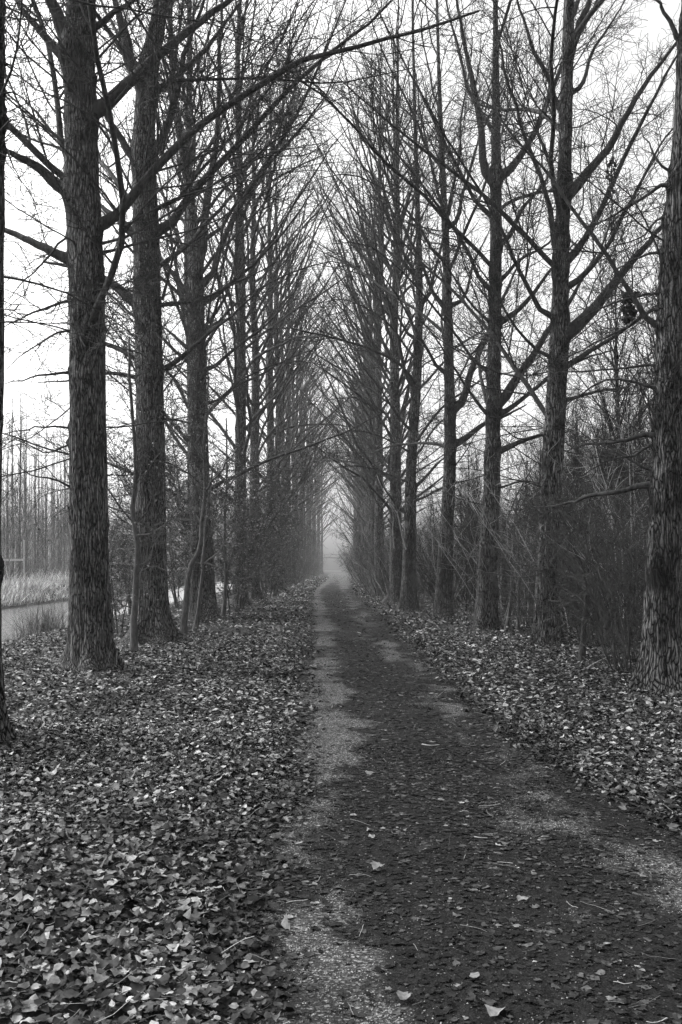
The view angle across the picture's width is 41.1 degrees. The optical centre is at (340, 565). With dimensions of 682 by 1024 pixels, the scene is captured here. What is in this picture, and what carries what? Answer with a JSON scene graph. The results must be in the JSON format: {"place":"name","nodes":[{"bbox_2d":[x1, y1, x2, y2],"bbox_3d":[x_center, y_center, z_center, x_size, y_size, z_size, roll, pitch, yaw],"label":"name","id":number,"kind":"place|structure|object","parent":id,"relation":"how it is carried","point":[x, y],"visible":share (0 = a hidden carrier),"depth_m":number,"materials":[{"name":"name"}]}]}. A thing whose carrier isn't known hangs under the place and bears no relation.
{"place":"outdoors","nodes":[
{"label":"outdoors","id":0,"kind":"place"},
{"bbox_2d":[1,582,247,640],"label":"river","id":1,"kind":"structure","parent":0,"point":[7,616],"depth_m":52.68,"materials":[{"name":"grey liquid"}]},
{"bbox_2d":[0,570,681,1023],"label":"ground","id":2,"kind":"structure","parent":0,"point":[74,1006],"depth_m":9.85,"materials":[{"name":"grey plant"}]},
{"bbox_2d":[1,412,21,579],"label":"poplar tree","id":3,"kind":"object","parent":2,"relation":"on","point":[8,531],"visible":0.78,"depth_m":78.08,"materials":[{"name":"grey plant"}]},
{"bbox_2d":[2,373,30,578],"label":"poplar tree","id":4,"kind":"object","parent":2,"relation":"on","point":[12,501],"visible":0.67,"depth_m":88.68,"materials":[{"name":"grey plant"}]},
{"bbox_2d":[3,364,31,580],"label":"poplar tree","id":5,"kind":"object","parent":2,"relation":"on","point":[19,515],"visible":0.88,"depth_m":80.87,"materials":[{"name":"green plant"}]},
{"bbox_2d":[3,389,33,575],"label":"poplar tree","id":6,"kind":"object","parent":2,"relation":"on","point":[19,490],"visible":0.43,"depth_m":96.33,"materials":[{"name":"grey plant"}]},
{"bbox_2d":[17,388,39,569],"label":"poplar tree","id":7,"kind":"object","parent":2,"relation":"on","point":[24,492],"visible":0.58,"depth_m":99.48,"materials":[{"name":"grey plant"}]},
{"bbox_2d":[2,598,67,638],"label":"sedge clump","id":8,"kind":"object","parent":2,"relation":"on","point":[46,624],"visible":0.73,"depth_m":33.11,"materials":[{"name":"grey plant"}]},
{"bbox_2d":[28,439,52,573],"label":"poplar tree","id":9,"kind":"object","parent":2,"relation":"on","point":[38,533],"visible":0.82,"depth_m":85.57,"materials":[{"name":"grey plant"}]},
{"bbox_2d":[40,445,54,576],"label":"poplar tree","id":10,"kind":"object","parent":2,"relation":"on","point":[46,515],"visible":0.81,"depth_m":85.81,"materials":[{"name":"grey plant"}]},
{"bbox_2d":[53,424,68,574],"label":"poplar tree","id":11,"kind":"object","parent":2,"relation":"on","point":[60,537],"visible":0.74,"depth_m":92.26,"materials":[{"name":"grey plant"}]},
{"bbox_2d":[1,564,171,606],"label":"reeds","id":12,"kind":"object","parent":2,"relation":"on","point":[12,584],"visible":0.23,"depth_m":67.27,"materials":[{"name":"grey plant"}]},
{"bbox_2d":[61,459,174,634],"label":"thorn bush","id":13,"kind":"object","parent":2,"relation":"on","point":[115,606],"visible":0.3,"depth_m":20.51,"materials":[{"name":"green plant"}]},
{"bbox_2d":[28,330,212,655],"bbox_3d":[-3.862,-1.273,15.642,3.322,5.706,2.218,0,0,27],"label":"sapling","id":14,"kind":"object","parent":2,"relation":"on","point":[133,644],"visible":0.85,"depth_m":15.65,"materials":[{"name":"grey plant"}]},
{"bbox_2d":[0,0,318,749],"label":"poplar tree","id":15,"kind":"object","parent":2,"relation":"on","point":[6,729],"visible":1,"depth_m":7.94,"materials":[{"name":"grey plant"}]},
{"bbox_2d":[108,416,222,608],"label":"thorn bush","id":16,"kind":"object","parent":2,"relation":"on","point":[176,598],"visible":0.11,"depth_m":32.41,"materials":[{"name":"grey plant"}]},
{"bbox_2d":[107,407,246,612],"bbox_3d":[-5.154,-1.493,24.658,4.821,6.187,5.531,0,0,8],"label":"thorn bush","id":17,"kind":"object","parent":2,"relation":"on","point":[170,530],"visible":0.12,"depth_m":25.25,"materials":[{"name":"grey plant"}]},
{"bbox_2d":[2,0,385,614],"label":"poplar tree","id":18,"kind":"object","parent":2,"relation":"on","point":[245,380],"visible":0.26,"depth_m":28.76,"materials":[{"name":"grey plant"}]},
{"bbox_2d":[18,0,389,622],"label":"poplar tree","id":19,"kind":"object","parent":2,"relation":"on","point":[209,611],"visible":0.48,"depth_m":25.42,"materials":[{"name":"grey plant"}]},
{"bbox_2d":[4,0,411,648],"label":"poplar tree","id":20,"kind":"object","parent":2,"relation":"on","point":[156,624],"visible":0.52,"depth_m":17.89,"materials":[{"name":"grey plant"}]},
{"bbox_2d":[173,445,251,630],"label":"sapling","id":21,"kind":"object","parent":2,"relation":"on","point":[198,609],"visible":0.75,"depth_m":21.56,"materials":[{"name":"grey plant"}]},
{"bbox_2d":[166,377,276,635],"bbox_3d":[-2.807,-1.330,20.308,2.841,5.849,1.873,0,0,37],"label":"sapling","id":22,"kind":"object","parent":2,"relation":"on","point":[184,616],"visible":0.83,"depth_m":20.35,"materials":[{"name":"grey plant"}]},
{"bbox_2d":[168,411,313,596],"bbox_3d":[-4.802,-2.531,38.791,6.428,8.250,7.375,0,0,-23],"label":"thorn bush","id":23,"kind":"object","parent":2,"relation":"on","point":[276,485],"visible":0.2,"depth_m":37.69,"materials":[{"name":"grey plant"}]},
{"bbox_2d":[179,429,312,610],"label":"thorn bush","id":24,"kind":"object","parent":2,"relation":"on","point":[241,556],"visible":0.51,"depth_m":31.57,"materials":[{"name":"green plant"}]},
{"bbox_2d":[120,0,375,605],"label":"poplar tree","id":25,"kind":"object","parent":2,"relation":"on","point":[240,418],"visible":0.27,"depth_m":35.72,"materials":[{"name":"grey plant"}]},
{"bbox_2d":[106,345,396,601],"bbox_3d":[-3.231,-2.728,28.156,7.743,8.662,6.749,0,0,36],"label":"thorn bush","id":26,"kind":"object","parent":2,"relation":"on","point":[185,524],"visible":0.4,"depth_m":28.00,"materials":[{"name":"grey plant"}]},
{"bbox_2d":[208,418,295,615],"bbox_3d":[-2.669,-1.406,26.989,3.211,6.001,2.247,0,0,-21],"label":"sapling","id":27,"kind":"object","parent":2,"relation":"on","point":[224,605],"visible":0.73,"depth_m":26.95,"materials":[{"name":"grey plant"}]},
{"bbox_2d":[1,0,502,675],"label":"poplar tree","id":28,"kind":"object","parent":2,"relation":"on","point":[89,646],"visible":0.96,"depth_m":13.17,"materials":[{"name":"grey plant"}]},
{"bbox_2d":[216,478,304,596],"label":"thorn bush","id":29,"kind":"object","parent":2,"relation":"on","point":[273,573],"visible":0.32,"depth_m":44.73,"materials":[{"name":"grey plant"}]},
{"bbox_2d":[183,119,348,590],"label":"poplar tree","id":30,"kind":"object","parent":2,"relation":"on","point":[293,406],"visible":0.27,"depth_m":57.05,"materials":[{"name":"grey plant"}]},
{"bbox_2d":[181,29,360,594],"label":"poplar tree","id":31,"kind":"object","parent":2,"relation":"on","point":[269,425],"visible":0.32,"depth_m":49.87,"materials":[{"name":"grey plant"}]},
{"bbox_2d":[166,33,385,599],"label":"poplar tree","id":32,"kind":"object","parent":2,"relation":"on","point":[257,594],"visible":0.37,"depth_m":40.87,"materials":[{"name":"grey plant"}]},
{"bbox_2d":[209,218,366,588],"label":"poplar tree","id":33,"kind":"object","parent":2,"relation":"on","point":[285,473],"visible":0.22,"depth_m":61.81,"materials":[{"name":"grey plant"}]},
{"bbox_2d":[260,489,318,582],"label":"thorn bush","id":34,"kind":"object","parent":2,"relation":"on","point":[290,538],"visible":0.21,"depth_m":52.46,"materials":[{"name":"grey plant"}]},
{"bbox_2d":[231,173,366,586],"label":"poplar tree","id":35,"kind":"object","parent":2,"relation":"on","point":[289,580],"visible":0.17,"depth_m":67.82,"materials":[{"name":"grey plant"}]},
{"bbox_2d":[259,274,355,580],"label":"poplar tree","id":36,"kind":"object","parent":2,"relation":"on","point":[300,544],"visible":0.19,"depth_m":88.86,"materials":[{"name":"grey plant"}]},
{"bbox_2d":[263,359,356,579],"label":"poplar tree","id":37,"kind":"object","parent":2,"relation":"on","point":[304,560],"visible":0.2,"depth_m":96.80,"materials":[{"name":"grey plant"}]},
{"bbox_2d":[260,305,362,581],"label":"poplar tree","id":38,"kind":"object","parent":2,"relation":"on","point":[297,577],"visible":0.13,"depth_m":81.82,"materials":[{"name":"grey plant"}]},
{"bbox_2d":[274,353,348,577],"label":"poplar tree","id":39,"kind":"object","parent":2,"relation":"on","point":[310,567],"visible":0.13,"depth_m":115.82,"materials":[{"name":"grey plant"}]},
{"bbox_2d":[259,270,364,583],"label":"poplar tree","id":40,"kind":"object","parent":2,"relation":"on","point":[294,579],"visible":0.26,"depth_m":74.92,"materials":[{"name":"grey plant"}]},
{"bbox_2d":[298,339,349,578],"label":"poplar tree","id":41,"kind":"object","parent":2,"relation":"on","point":[307,543],"visible":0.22,"depth_m":105.79,"materials":[{"name":"grey plant"}]},
{"bbox_2d":[305,390,346,575],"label":"poplar tree","id":42,"kind":"object","parent":2,"relation":"on","point":[315,572],"visible":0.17,"depth_m":139.84,"materials":[{"name":"grey plant"}]},
{"bbox_2d":[308,407,346,576],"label":"poplar tree","id":43,"kind":"object","parent":2,"relation":"on","point":[312,545],"visible":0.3,"depth_m":126.80,"materials":[{"name":"grey plant"}]},
{"bbox_2d":[316,420,353,574],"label":"poplar tree","id":44,"kind":"object","parent":2,"relation":"on","point":[317,548],"visible":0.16,"depth_m":151.74,"materials":[{"name":"grey plant"}]},
{"bbox_2d":[0,652,681,1023],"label":"leaf stalks","id":45,"kind":"object","parent":2,"relation":"on","point":[312,874],"visible":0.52,"depth_m":4.81,"materials":[{"name":"plant"}]},
{"bbox_2d":[304,341,389,529],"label":"poplar tree","id":46,"kind":"object","parent":2,"relation":"on","point":[346,445],"visible":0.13,"depth_m":94.61,"materials":[{"name":"grey plant"}]},
{"bbox_2d":[308,367,388,578],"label":"poplar tree","id":47,"kind":"object","parent":2,"relation":"on","point":[359,509],"visible":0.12,"depth_m":104.86,"materials":[{"name":"grey plant"}]},
{"bbox_2d":[289,221,428,585],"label":"poplar tree","id":48,"kind":"object","parent":2,"relation":"on","point":[351,403],"visible":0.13,"depth_m":70.91,"materials":[{"name":"grey plant"}]},
{"bbox_2d":[311,271,420,575],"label":"poplar tree","id":49,"kind":"object","parent":2,"relation":"on","point":[362,507],"visible":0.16,"depth_m":85.94,"materials":[{"name":"grey plant"}]},
{"bbox_2d":[292,189,442,580],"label":"poplar tree","id":50,"kind":"object","parent":2,"relation":"on","point":[364,499],"visible":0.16,"depth_m":63.91,"materials":[{"name":"grey plant"}]},
{"bbox_2d":[303,297,435,579],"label":"poplar tree","id":51,"kind":"object","parent":2,"relation":"on","point":[349,432],"visible":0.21,"depth_m":77.78,"materials":[{"name":"grey plant"}]},
{"bbox_2d":[271,10,474,595],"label":"poplar tree","id":52,"kind":"object","parent":2,"relation":"on","point":[378,511],"visible":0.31,"depth_m":47.82,"materials":[{"name":"grey plant"}]},
{"bbox_2d":[287,156,464,589],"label":"poplar tree","id":53,"kind":"object","parent":2,"relation":"on","point":[344,476],"visible":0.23,"depth_m":55.92,"materials":[{"name":"grey plant"}]},
{"bbox_2d":[319,485,437,594],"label":"bare shrub","id":54,"kind":"object","parent":2,"relation":"on","point":[366,549],"visible":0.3,"depth_m":47.59,"materials":[{"name":"grey plant"}]},
{"bbox_2d":[274,2,485,595],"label":"poplar tree","id":55,"kind":"object","parent":2,"relation":"on","point":[408,389],"visible":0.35,"depth_m":42.37,"materials":[{"name":"grey plant"}]},
{"bbox_2d":[333,495,438,600],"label":"bare shrub","id":56,"kind":"object","parent":2,"relation":"on","point":[369,572],"visible":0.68,"depth_m":40.11,"materials":[{"name":"grey plant"}]},
{"bbox_2d":[239,0,542,611],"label":"poplar tree","id":57,"kind":"object","parent":2,"relation":"on","point":[409,544],"visible":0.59,"depth_m":31.10,"materials":[{"name":"grey plant"}]},
{"bbox_2d":[325,472,462,596],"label":"bare shrub","id":58,"kind":"object","parent":2,"relation":"on","point":[381,547],"visible":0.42,"depth_m":43.40,"materials":[{"name":"grey plant"}]},
{"bbox_2d":[378,554,433,611],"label":"shoot clump","id":59,"kind":"object","parent":2,"relation":"on","point":[409,584],"visible":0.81,"depth_m":30.85,"materials":[{"name":"grey plant"}]},
{"bbox_2d":[285,0,528,603],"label":"poplar tree","id":60,"kind":"object","parent":2,"relation":"on","point":[396,380],"visible":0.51,"depth_m":37.96,"materials":[{"name":"grey plant"}]},
{"bbox_2d":[378,551,437,611],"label":"shoot clump","id":61,"kind":"object","parent":2,"relation":"on","point":[415,606],"visible":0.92,"depth_m":29.52,"materials":[{"name":"grey plant"}]},
{"bbox_2d":[292,0,558,618],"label":"poplar tree","id":62,"kind":"object","parent":2,"relation":"on","point":[448,513],"visible":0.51,"depth_m":27.29,"materials":[{"name":"grey plant"}]},
{"bbox_2d":[242,0,622,629],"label":"poplar tree","id":63,"kind":"object","parent":2,"relation":"on","point":[486,614],"visible":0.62,"depth_m":22.42,"materials":[{"name":"grey plant"}]},
{"bbox_2d":[401,545,471,617],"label":"shoot clump","id":64,"kind":"object","parent":2,"relation":"on","point":[453,580],"visible":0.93,"depth_m":26.92,"materials":[{"name":"grey plant"}]},
{"bbox_2d":[389,508,506,603],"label":"bare shrub","id":65,"kind":"object","parent":2,"relation":"on","point":[461,584],"visible":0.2,"depth_m":38.04,"materials":[{"name":"grey plant"}]},
{"bbox_2d":[362,454,541,607],"bbox_3d":[4.628,-1.449,33.881,8.617,6.157,6.698,0,0,44],"label":"bare shrub","id":66,"kind":"object","parent":2,"relation":"on","point":[432,580],"visible":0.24,"depth_m":33.67,"materials":[{"name":"grey plant"}]},
{"bbox_2d":[424,432,483,599],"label":"young tree","id":67,"kind":"object","parent":2,"relation":"on","point":[473,523],"visible":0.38,"depth_m":39.68,"materials":[{"name":"grey plant"}]},
{"bbox_2d":[431,563,476,622],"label":"shoot clump","id":68,"kind":"object","parent":2,"relation":"on","point":[459,596],"visible":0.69,"depth_m":25.02,"materials":[{"name":"grey plant"}]},
{"bbox_2d":[435,424,506,577],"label":"young tree","id":69,"kind":"object","parent":2,"relation":"on","point":[478,464],"visible":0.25,"depth_m":46.61,"materials":[{"name":"grey plant"}]},
{"bbox_2d":[412,485,563,610],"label":"bare shrub","id":70,"kind":"object","parent":2,"relation":"on","point":[466,567],"visible":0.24,"depth_m":31.11,"materials":[{"name":"grey plant"}]},
{"bbox_2d":[396,459,593,618],"bbox_3d":[4.718,-0.820,27.175,5.906,4.867,3.731,0,0,-2],"label":"pale stem bush","id":71,"kind":"object","parent":2,"relation":"on","point":[448,552],"visible":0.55,"depth_m":26.37,"materials":[{"name":"grey plant"}]},
{"bbox_2d":[424,452,573,607],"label":"bare shrub","id":72,"kind":"object","parent":2,"relation":"on","point":[505,605],"visible":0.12,"depth_m":31.84,"materials":[{"name":"grey plant"}]},
{"bbox_2d":[478,487,536,630],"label":"sapling","id":73,"kind":"object","parent":2,"relation":"on","point":[507,622],"visible":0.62,"depth_m":21.88,"materials":[{"name":"grey plant"}]},
{"bbox_2d":[337,0,679,648],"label":"poplar tree","id":74,"kind":"object","parent":2,"relation":"on","point":[562,327],"visible":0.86,"depth_m":17.47,"materials":[{"name":"grey plant"}]},
{"bbox_2d":[483,487,538,632],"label":"sapling","id":75,"kind":"object","parent":2,"relation":"on","point":[517,542],"visible":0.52,"depth_m":21.18,"materials":[{"name":"grey plant"}]},
{"bbox_2d":[439,503,592,631],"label":"hazel bush","id":76,"kind":"object","parent":2,"relation":"on","point":[531,604],"visible":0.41,"depth_m":20.62,"materials":[{"name":"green plant"}]},
{"bbox_2d":[466,520,568,623],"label":"hazel bush","id":77,"kind":"object","parent":2,"relation":"on","point":[503,567],"visible":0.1,"depth_m":24.36,"materials":[{"name":"black plant"}]},
{"bbox_2d":[476,399,565,562],"bbox_3d":[7.529,-2.478,35.229,4.900,8.148,4.554,0,0,19],"label":"young tree","id":78,"kind":"object","parent":2,"relation":"on","point":[537,447],"visible":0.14,"depth_m":35.27,"materials":[{"name":"grey plant"}]},
{"bbox_2d":[501,427,542,562],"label":"young tree","id":79,"kind":"object","parent":2,"relation":"on","point":[526,470],"visible":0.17,"depth_m":47.01,"materials":[{"name":"grey plant"}]},
{"bbox_2d":[481,558,585,648],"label":"shoot clump","id":80,"kind":"object","parent":2,"relation":"on","point":[538,608],"visible":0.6,"depth_m":17.23,"materials":[{"name":"grey plant"}]},
{"bbox_2d":[448,449,618,628],"bbox_3d":[5.164,-0.577,22.194,3.358,4.380,5.315,0,0,29],"label":"pale stem bush","id":81,"kind":"object","parent":2,"relation":"on","point":[511,533],"visible":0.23,"depth_m":22.10,"materials":[{"name":"grey plant"}]},
{"bbox_2d":[440,421,650,622],"bbox_3d":[6.142,-1.079,24.941,6.496,5.354,4.104,0,0,-1],"label":"pale stem bush","id":82,"kind":"object","parent":2,"relation":"on","point":[533,532],"visible":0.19,"depth_m":23.96,"materials":[{"name":"grey plant"}]},
{"bbox_2d":[446,442,650,631],"bbox_3d":[5.126,-0.602,20.204,5.315,4.380,3.358,0,0,0],"label":"pale stem bush","id":83,"kind":"object","parent":2,"relation":"on","point":[520,534],"visible":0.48,"depth_m":19.49,"materials":[{"name":"grey plant"}]},
{"bbox_2d":[485,497,613,627],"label":"hazel bush","id":84,"kind":"object","parent":2,"relation":"on","point":[534,569],"visible":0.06,"depth_m":22.71,"materials":[{"name":"black plant"}]},
{"bbox_2d":[493,476,645,661],"bbox_3d":[3.708,0.019,14.475,2.998,3.126,1.274,0,0,-31],"label":"sapling","id":85,"kind":"object","parent":2,"relation":"on","point":[582,651],"visible":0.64,"depth_m":14.47,"materials":[{"name":"grey plant"}]},
{"bbox_2d":[515,373,630,589],"bbox_3d":[7.671,-2.423,29.043,4.477,8.011,4.818,0,0,23],"label":"young tree","id":86,"kind":"object","parent":2,"relation":"on","point":[567,455],"visible":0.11,"depth_m":29.17,"materials":[{"name":"grey plant"}]},
{"bbox_2d":[466,424,681,676],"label":"hazel bush","id":87,"kind":"object","parent":2,"relation":"on","point":[614,640],"visible":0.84,"depth_m":12.94,"materials":[{"name":"grey plant"}]},
{"bbox_2d":[471,0,681,697],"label":"poplar tree","id":88,"kind":"object","parent":2,"relation":"on","point":[658,668],"visible":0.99,"depth_m":11.03,"materials":[{"name":"grey plant"}]},
{"bbox_2d":[619,291,637,324],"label":"caught leaves","id":89,"kind":"object","parent":88,"relation":"hanging from","point":[629,310],"visible":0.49,"depth_m":11.48,"materials":[{"name":"black plant"}]},
{"bbox_2d":[508,484,647,646],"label":"hazel bush","id":90,"kind":"object","parent":2,"relation":"on","point":[579,628],"visible":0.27,"depth_m":17.63,"materials":[{"name":"black plant"}]},
{"bbox_2d":[500,179,656,546],"bbox_3d":[7.457,-4.608,25.679,7.015,12.374,5.238,0,0,-39],"label":"young tree","id":91,"kind":"object","parent":2,"relation":"on","point":[604,401],"visible":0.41,"depth_m":25.29,"materials":[{"name":"grey plant"}]},
{"bbox_2d":[529,509,644,638],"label":"hazel bush","id":92,"kind":"object","parent":2,"relation":"on","point":[589,595],"visible":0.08,"depth_m":18.82,"materials":[{"name":"black plant"}]},
{"bbox_2d":[531,454,646,631],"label":"hazel bush","id":93,"kind":"object","parent":2,"relation":"on","point":[598,536],"visible":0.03,"depth_m":21.67,"materials":[{"name":"black plant"}]},
{"bbox_2d":[548,395,647,625],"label":"pale stem bush","id":94,"kind":"object","parent":2,"relation":"on","point":[629,480],"visible":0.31,"depth_m":16.51,"materials":[{"name":"grey plant"}]},
{"bbox_2d":[529,452,681,636],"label":"hazel bush","id":95,"kind":"object","parent":2,"relation":"on","point":[606,529],"visible":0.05,"depth_m":18.37,"materials":[{"name":"black plant"}]},
{"bbox_2d":[529,451,681,648],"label":"hazel bush","id":96,"kind":"object","parent":2,"relation":"on","point":[618,561],"visible":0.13,"depth_m":15.78,"materials":[{"name":"black plant"}]},
{"bbox_2d":[530,444,681,654],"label":"pale stem bush","id":97,"kind":"object","parent":2,"relation":"on","point":[601,530],"visible":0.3,"depth_m":15.87,"materials":[{"name":"grey plant"}]},
{"bbox_2d":[531,438,681,662],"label":"hazel bush","id":98,"kind":"object","parent":2,"relation":"on","point":[602,607],"visible":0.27,"depth_m":14.31,"materials":[{"name":"grey plant"}]},
{"bbox_2d":[534,441,681,599],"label":"hazel bush","id":99,"kind":"object","parent":2,"relation":"on","point":[626,505],"visible":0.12,"depth_m":20.41,"materials":[{"name":"black plant"}]},
{"bbox_2d":[562,173,665,544],"bbox_3d":[9.324,-4.746,25.937,7.609,12.651,7.071,0,0,0],"label":"young tree","id":100,"kind":"object","parent":2,"relation":"on","point":[647,356],"visible":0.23,"depth_m":25.69,"materials":[{"name":"grey plant"}]},
{"bbox_2d":[579,520,681,647],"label":"hazel bush","id":101,"kind":"object","parent":2,"relation":"on","point":[632,591],"visible":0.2,"depth_m":12.30,"materials":[{"name":"black plant"}]},
{"bbox_2d":[1,0,680,570],"label":"sky","id":102,"kind":"structure","parent":0,"point":[656,21],"materials":[{"name":"white"}]},
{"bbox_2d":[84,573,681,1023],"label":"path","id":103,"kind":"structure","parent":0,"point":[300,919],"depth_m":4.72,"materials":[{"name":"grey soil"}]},
{"bbox_2d":[211,590,681,1023],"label":"trodden leaves","id":104,"kind":"object","parent":103,"relation":"on","point":[572,990],"visible":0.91,"depth_m":4.64,"materials":[{"name":"grey plant"}]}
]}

